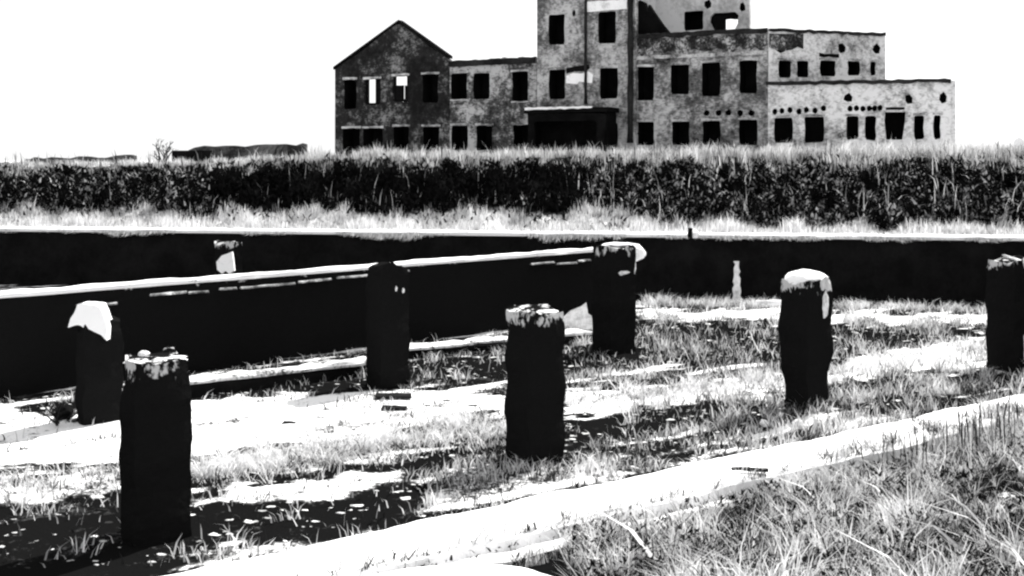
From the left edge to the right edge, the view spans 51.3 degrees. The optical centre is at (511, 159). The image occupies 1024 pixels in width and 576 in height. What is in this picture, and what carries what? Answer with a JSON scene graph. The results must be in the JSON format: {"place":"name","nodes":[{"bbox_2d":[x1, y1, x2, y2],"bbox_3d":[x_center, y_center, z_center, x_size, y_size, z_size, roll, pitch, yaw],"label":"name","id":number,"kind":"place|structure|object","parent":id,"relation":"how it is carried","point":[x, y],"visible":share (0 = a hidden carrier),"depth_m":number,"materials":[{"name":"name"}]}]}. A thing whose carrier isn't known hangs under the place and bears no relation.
{"place":"outdoors","nodes":[
{"label":"outdoors","id":0,"kind":"place"},
{"bbox_2d":[0,155,1023,575],"bbox_3d":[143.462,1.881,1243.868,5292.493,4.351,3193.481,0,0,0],"label":"ground","id":1,"kind":"structure","parent":0,"point":[36,539],"depth_m":15.46,"materials":[{"name":"soil"}]},
{"bbox_2d":[37,399,75,425],"bbox_3d":[-6.802,3.862,16.262,0.441,0.527,0.825,0,0,23],"label":"dead branch","id":2,"kind":"object","parent":1,"relation":"on","point":[56,422],"visible":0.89,"depth_m":16.07,"materials":[{"name":"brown wood"}]},
{"bbox_2d":[55,403,72,420],"bbox_3d":[-6.953,3.895,16.552,0.241,0.225,0.353,0,0,-11],"label":"debris","id":3,"kind":"object","parent":1,"relation":"on","point":[65,412],"visible":0.74,"depth_m":16.46,"materials":[{"name":"concrete"}]},
{"bbox_2d":[26,155,136,164],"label":"wall","id":4,"kind":"structure","parent":1,"relation":"on","point":[91,158],"depth_m":47.16,"materials":[{"name":"brick"}]},
{"bbox_2d":[69,301,123,424],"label":"pillar","id":5,"kind":"structure","parent":1,"relation":"on","point":[98,359],"depth_m":16.20,"materials":[{"name":"concrete"}]},
{"bbox_2d":[118,348,192,547],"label":"pillar","id":6,"kind":"structure","parent":1,"relation":"on","point":[155,470],"depth_m":11.15,"materials":[{"name":"wood"}]},
{"bbox_2d":[151,139,178,163],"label":"dead shrub","id":7,"kind":"object","parent":1,"relation":"on","point":[165,150],"visible":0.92,"depth_m":41.84,"materials":[{"name":"grey plant"}]},
{"bbox_2d":[213,240,242,273],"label":"pillar","id":8,"kind":"structure","parent":1,"relation":"on","point":[227,257],"depth_m":27.23,"materials":[{"name":"concrete"}]},
{"bbox_2d":[172,143,307,161],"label":"wall","id":9,"kind":"structure","parent":1,"relation":"on","point":[225,151],"depth_m":52.13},
{"bbox_2d":[190,357,366,397],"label":"sill beam","id":10,"kind":"structure","parent":1,"relation":"on","point":[233,381],"depth_m":18.80,"materials":[{"name":"concrete"}]},
{"bbox_2d":[0,242,646,397],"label":"basin wall","id":11,"kind":"structure","parent":1,"relation":"on","point":[206,321],"depth_m":21.24,"materials":[{"name":"concrete"}]},
{"bbox_2d":[365,262,410,389],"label":"pillar","id":12,"kind":"structure","parent":1,"relation":"on","point":[387,328],"depth_m":18.69,"materials":[{"name":"concrete"}]},
{"bbox_2d":[375,393,411,398],"bbox_3d":[-1.987,3.955,17.887,0.600,0.063,0.211,0,0,-3],"label":"log","id":13,"kind":"object","parent":1,"relation":"on","point":[393,395],"visible":1,"depth_m":17.80,"materials":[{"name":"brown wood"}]},
{"bbox_2d":[381,405,406,410],"bbox_3d":[-1.877,3.955,17.009,0.403,0.065,0.169,0,0,2],"label":"log","id":14,"kind":"object","parent":1,"relation":"on","point":[397,407],"visible":0.93,"depth_m":16.94,"materials":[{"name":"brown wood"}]},
{"bbox_2d":[368,564,549,575],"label":"concrete slab","id":15,"kind":"structure","parent":1,"relation":"on","point":[475,570],"depth_m":9.33,"materials":[{"name":"white concrete"}]},
{"bbox_2d":[0,295,986,519],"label":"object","id":16,"kind":"structure","parent":1,"relation":"on","point":[385,437],"depth_m":15.16,"materials":[{"name":"white"}]},
{"bbox_2d":[408,328,591,358],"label":"sill beam","id":17,"kind":"structure","parent":1,"relation":"on","point":[421,349],"depth_m":22.16,"materials":[{"name":"concrete"}]},
{"bbox_2d":[0,308,1016,564],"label":"rubble","id":18,"kind":"object","parent":1,"relation":"on","point":[458,442],"visible":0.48,"depth_m":15.24,"materials":[{"name":"grey stone"}]},
{"bbox_2d":[4,307,1018,568],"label":"clods","id":19,"kind":"object","parent":1,"relation":"on","point":[490,425],"visible":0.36,"depth_m":16.37,"materials":[{"name":"grey soil"}]},
{"bbox_2d":[0,227,1023,300],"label":"retaining wall","id":20,"kind":"structure","parent":1,"relation":"on","point":[854,267],"depth_m":31.93,"materials":[{"name":"concrete"}]},
{"bbox_2d":[0,228,1023,243],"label":"overhanging grass","id":21,"kind":"structure","parent":20,"relation":"on","point":[406,236],"depth_m":31.91,"materials":[{"name":"plant"}]},
{"bbox_2d":[688,228,692,237],"bbox_3d":[5.034,2.062,30.138,0.135,0.297,0.111,0,0,0],"label":"stub post","id":22,"kind":"object","parent":20,"relation":"on","point":[690,231],"visible":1,"depth_m":30.09,"materials":[{"name":"concrete"}]},
{"bbox_2d":[687,229,698,237],"bbox_3d":[5.160,2.087,30.340,0.336,0.243,0.250,0,0,32],"label":"stone","id":23,"kind":"object","parent":20,"relation":"on","point":[695,233],"visible":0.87,"depth_m":30.24,"materials":[{"name":"white stone"}]},
{"bbox_2d":[0,289,1023,567],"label":"grass","id":24,"kind":"structure","parent":1,"relation":"on","point":[934,391],"depth_m":17.17,"materials":[{"name":"grey plant"}]},
{"bbox_2d":[0,133,1023,185],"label":"crest grass","id":25,"kind":"structure","parent":1,"relation":"on","point":[876,153],"depth_m":39.00,"materials":[{"name":"grey plant"}]},
{"bbox_2d":[1014,137,1023,147],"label":"white block","id":26,"kind":"structure","parent":25,"relation":"on","point":[1017,141],"depth_m":39.88,"materials":[{"name":"concrete"}]},
{"bbox_2d":[0,149,1023,231],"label":"scrub","id":27,"kind":"object","parent":1,"relation":"on","point":[135,184],"visible":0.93,"depth_m":36.31,"materials":[{"name":"black plant"}]},
{"bbox_2d":[12,134,1023,222],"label":"pale stalks","id":28,"kind":"object","parent":1,"relation":"on","point":[710,181],"visible":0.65,"depth_m":35.99,"materials":[{"name":"grey plant"}]},
{"bbox_2d":[504,304,566,468],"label":"pillar","id":29,"kind":"structure","parent":1,"relation":"on","point":[536,387],"depth_m":13.93,"materials":[{"name":"concrete"}]},
{"bbox_2d":[563,303,591,329],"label":"broken slab","id":30,"kind":"structure","parent":1,"relation":"on","point":[580,317],"depth_m":25.31,"materials":[{"name":"concrete"}]},
{"bbox_2d":[166,393,1023,575],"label":"kerb","id":31,"kind":"structure","parent":1,"relation":"on","point":[430,531],"depth_m":11.18,"materials":[{"name":"concrete"}]},
{"bbox_2d":[731,467,767,471],"bbox_3d":[2.798,3.656,12.588,0.426,0.044,0.061,0,0,6],"label":"stick","id":32,"kind":"object","parent":31,"relation":"on","point":[751,469],"visible":0.81,"depth_m":12.57,"materials":[{"name":"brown wood"}]},
{"bbox_2d":[202,391,1023,575],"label":"dead stems","id":33,"kind":"object","parent":1,"relation":"on","point":[873,474],"visible":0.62,"depth_m":11.35,"materials":[{"name":"grey plant"}]},
{"bbox_2d":[592,242,636,354],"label":"pillar","id":34,"kind":"structure","parent":1,"relation":"on","point":[613,302],"depth_m":22.05,"materials":[{"name":"concrete"}]},
{"bbox_2d":[244,394,1023,575],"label":"bank grass","id":35,"kind":"structure","parent":1,"relation":"on","point":[851,494],"depth_m":9.65,"materials":[{"name":"grey plant"}]},
{"bbox_2d":[333,0,954,156],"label":"ruined factory","id":36,"kind":"structure","parent":1,"relation":"on","point":[611,74],"depth_m":69.00,"materials":[{"name":"concrete"}]},
{"bbox_2d":[343,77,356,108],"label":"window","id":37,"kind":"structure","parent":36,"relation":"in","point":[350,88],"depth_m":80.18,"materials":[{"name":"glass"}]},
{"bbox_2d":[341,126,360,151],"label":"window","id":38,"kind":"structure","parent":36,"relation":"in","point":[351,137],"depth_m":80.45,"materials":[{"name":"glass"}]},
{"bbox_2d":[363,77,380,104],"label":"window","id":39,"kind":"structure","parent":36,"relation":"in","point":[377,81],"depth_m":78.55,"materials":[{"name":"glass"}]},
{"bbox_2d":[362,126,382,150],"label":"window","id":40,"kind":"structure","parent":36,"relation":"in","point":[373,136],"depth_m":79.63,"materials":[{"name":"glass"}]},
{"bbox_2d":[391,73,409,101],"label":"window","id":41,"kind":"structure","parent":36,"relation":"in","point":[398,89],"depth_m":77.51,"materials":[{"name":"glass"}]},
{"bbox_2d":[392,124,409,151],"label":"window","id":42,"kind":"structure","parent":36,"relation":"in","point":[401,134],"depth_m":78.38,"materials":[{"name":"stone"}]},
{"bbox_2d":[421,72,438,102],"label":"window","id":43,"kind":"structure","parent":36,"relation":"in","point":[430,82],"depth_m":77.24,"materials":[{"name":"stone"}]},
{"bbox_2d":[421,124,440,150],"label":"window","id":44,"kind":"structure","parent":36,"relation":"in","point":[430,134],"depth_m":77.26,"materials":[{"name":"stone"}]},
{"bbox_2d":[450,70,467,100],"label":"window","id":45,"kind":"structure","parent":36,"relation":"in","point":[458,81],"depth_m":76.11,"materials":[{"name":"stone"}]},
{"bbox_2d":[450,123,468,149],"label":"window","id":46,"kind":"structure","parent":36,"relation":"in","point":[459,136],"depth_m":76.21,"materials":[{"name":"stone"}]},
{"bbox_2d":[472,70,490,100],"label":"window","id":47,"kind":"structure","parent":36,"relation":"in","point":[481,82],"depth_m":75.30,"materials":[{"name":"stone"}]},
{"bbox_2d":[475,123,492,149],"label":"window","id":48,"kind":"structure","parent":36,"relation":"in","point":[484,133],"depth_m":75.28,"materials":[{"name":"glass"}]},
{"bbox_2d":[512,122,527,149],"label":"window","id":49,"kind":"structure","parent":36,"relation":"in","point":[520,129],"depth_m":73.88,"materials":[{"name":"glass"}]},
{"bbox_2d":[511,69,528,102],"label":"window","id":50,"kind":"structure","parent":36,"relation":"in","point":[519,79],"depth_m":73.93,"materials":[{"name":"glass"}]},
{"bbox_2d":[549,14,564,44],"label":"window","id":51,"kind":"structure","parent":36,"relation":"in","point":[556,22],"depth_m":72.36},
{"bbox_2d":[548,67,565,98],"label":"window","id":52,"kind":"structure","parent":36,"relation":"in","point":[556,77],"depth_m":72.33,"materials":[{"name":"glass"}]},
{"bbox_2d":[598,11,615,43],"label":"window","id":53,"kind":"structure","parent":36,"relation":"in","point":[606,20],"depth_m":70.69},
{"bbox_2d":[599,65,618,98],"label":"window","id":54,"kind":"structure","parent":36,"relation":"in","point":[608,74],"depth_m":70.58,"materials":[{"name":"glass"}]},
{"bbox_2d":[616,121,618,147],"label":"window","id":55,"kind":"structure","parent":36,"relation":"in","point":[616,121],"depth_m":70.55,"materials":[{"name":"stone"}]},
{"bbox_2d":[637,64,654,99],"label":"window","id":56,"kind":"structure","parent":36,"relation":"in","point":[645,72],"depth_m":69.83,"materials":[{"name":"glass"}]},
{"bbox_2d":[637,119,654,144],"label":"window","id":57,"kind":"structure","parent":36,"relation":"in","point":[645,133],"depth_m":69.83,"materials":[{"name":"stone"}]},
{"bbox_2d":[670,62,689,93],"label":"window","id":58,"kind":"structure","parent":36,"relation":"in","point":[679,70],"depth_m":68.73,"materials":[{"name":"stone"}]},
{"bbox_2d":[671,119,690,144],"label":"window","id":59,"kind":"structure","parent":36,"relation":"in","point":[680,130],"depth_m":68.71,"materials":[{"name":"stone"}]},
{"bbox_2d":[684,11,702,30],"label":"window","id":60,"kind":"structure","parent":36,"relation":"in","point":[693,20],"depth_m":73.69,"materials":[{"name":"black"}]},
{"bbox_2d":[701,60,720,95],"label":"window","id":61,"kind":"structure","parent":36,"relation":"in","point":[711,74],"depth_m":67.78,"materials":[{"name":"stone"}]},
{"bbox_2d":[701,118,720,144],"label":"window","id":62,"kind":"structure","parent":36,"relation":"in","point":[711,128],"depth_m":67.78,"materials":[{"name":"stone"}]},
{"bbox_2d":[711,12,738,29],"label":"window","id":63,"kind":"structure","parent":36,"relation":"in","point":[718,20],"depth_m":71.87,"materials":[{"name":"black"}]},
{"bbox_2d":[738,58,757,92],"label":"window","id":64,"kind":"structure","parent":36,"relation":"in","point":[748,69],"depth_m":66.73,"materials":[{"name":"stone"}]},
{"bbox_2d":[738,117,757,144],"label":"window","id":65,"kind":"structure","parent":36,"relation":"in","point":[748,129],"depth_m":66.73,"materials":[{"name":"stone"}]},
{"bbox_2d":[773,115,793,142],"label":"window","id":66,"kind":"structure","parent":36,"relation":"in","point":[783,125],"depth_m":64.90,"materials":[{"name":"stone"}]},
{"bbox_2d":[778,58,791,77],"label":"window","id":67,"kind":"structure","parent":36,"relation":"in","point":[784,67],"depth_m":65.97,"materials":[{"name":"stone"}]},
{"bbox_2d":[796,59,809,76],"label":"window","id":68,"kind":"structure","parent":36,"relation":"in","point":[802,66],"depth_m":66.39,"materials":[{"name":"stone"}]},
{"bbox_2d":[803,114,824,142],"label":"window","id":69,"kind":"structure","parent":36,"relation":"in","point":[814,126],"depth_m":64.42,"materials":[{"name":"stone"}]},
{"bbox_2d":[819,58,836,75],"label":"window","id":70,"kind":"structure","parent":36,"relation":"in","point":[827,68],"depth_m":67.15,"materials":[{"name":"stone"}]},
{"bbox_2d":[845,114,859,139],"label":"window","id":71,"kind":"structure","parent":36,"relation":"in","point":[851,121],"depth_m":63.84,"materials":[{"name":"stone"}]},
{"bbox_2d":[846,58,860,75],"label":"window","id":72,"kind":"structure","parent":36,"relation":"in","point":[853,66],"depth_m":67.57,"materials":[{"name":"stone"}]},
{"bbox_2d":[864,114,876,140],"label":"window","id":73,"kind":"structure","parent":36,"relation":"in","point":[870,119],"depth_m":63.58,"materials":[{"name":"stone"}]},
{"bbox_2d":[869,60,876,74],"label":"window","id":74,"kind":"structure","parent":36,"relation":"in","point":[872,65],"depth_m":67.74,"materials":[{"name":"stone"}]},
{"bbox_2d":[884,112,904,139],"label":"doorway","id":75,"kind":"structure","parent":36,"relation":"in","point":[894,122],"depth_m":63.13,"materials":[{"name":"black"}]},
{"bbox_2d":[913,113,924,139],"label":"window","id":76,"kind":"structure","parent":36,"relation":"in","point":[918,120],"depth_m":62.87,"materials":[{"name":"stone"}]},
{"bbox_2d":[933,113,941,139],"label":"window","id":77,"kind":"structure","parent":36,"relation":"in","point":[936,123],"depth_m":62.61,"materials":[{"name":"stone"}]},
{"bbox_2d":[403,423,1023,575],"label":"dark weeds","id":78,"kind":"object","parent":1,"relation":"on","point":[873,541],"visible":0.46,"depth_m":9.29,"materials":[{"name":"grey plant"}]},
{"bbox_2d":[732,261,741,301],"bbox_3d":[6.320,3.431,30.055,0.261,1.150,0.100,0,-8,0],"label":"wooden stake","id":79,"kind":"object","parent":1,"relation":"on","point":[736,289],"visible":0.89,"depth_m":30.00,"materials":[{"name":"wood"}]},
{"bbox_2d":[759,419,768,426],"bbox_3d":[3.783,3.935,15.980,0.145,0.097,0.137,0,0,39],"label":"stone","id":80,"kind":"object","parent":1,"relation":"on","point":[763,423],"visible":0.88,"depth_m":15.94,"materials":[{"name":"white stone"}]},
{"bbox_2d":[755,300,780,305],"bbox_3d":[6.683,3.690,27.575,0.764,0.132,0.153,0,0,0],"label":"plank","id":81,"kind":"object","parent":1,"relation":"on","point":[768,302],"visible":0.74,"depth_m":27.50,"materials":[{"name":"wood"}]},
{"bbox_2d":[560,416,1023,575],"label":"bent straw","id":82,"kind":"object","parent":1,"relation":"on","point":[639,540],"visible":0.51,"depth_m":8.95,"materials":[{"name":"grey plant"}]},
{"bbox_2d":[778,269,833,411],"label":"pillar","id":83,"kind":"structure","parent":1,"relation":"on","point":[805,332],"depth_m":16.81,"materials":[{"name":"concrete"}]},
{"bbox_2d":[801,382,1023,474],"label":"dead stems","id":84,"kind":"object","parent":1,"relation":"on","point":[924,438],"visible":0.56,"depth_m":13.49,"materials":[{"name":"grey plant"}]},
{"bbox_2d":[859,398,1023,476],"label":"tall grass","id":85,"kind":"structure","parent":1,"relation":"on","point":[1017,429],"depth_m":13.59,"materials":[{"name":"grey plant"}]},
{"bbox_2d":[985,254,1023,373],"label":"pillar","id":86,"kind":"structure","parent":1,"relation":"on","point":[1004,330],"depth_m":20.14,"materials":[{"name":"concrete"}]},
{"bbox_2d":[0,185,1023,235],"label":"pale grass","id":87,"kind":"structure","parent":0,"point":[161,220],"depth_m":34.72,"materials":[{"name":"white plant"}]},
{"bbox_2d":[0,222,1023,235],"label":"fringe grass","id":88,"kind":"structure","parent":0,"point":[337,228],"depth_m":33.44,"materials":[{"name":"white plant"}]},
{"bbox_2d":[0,0,1023,159],"label":"sky","id":89,"kind":"structure","parent":0,"point":[94,78],"materials":[{"name":"white"}]}
]}

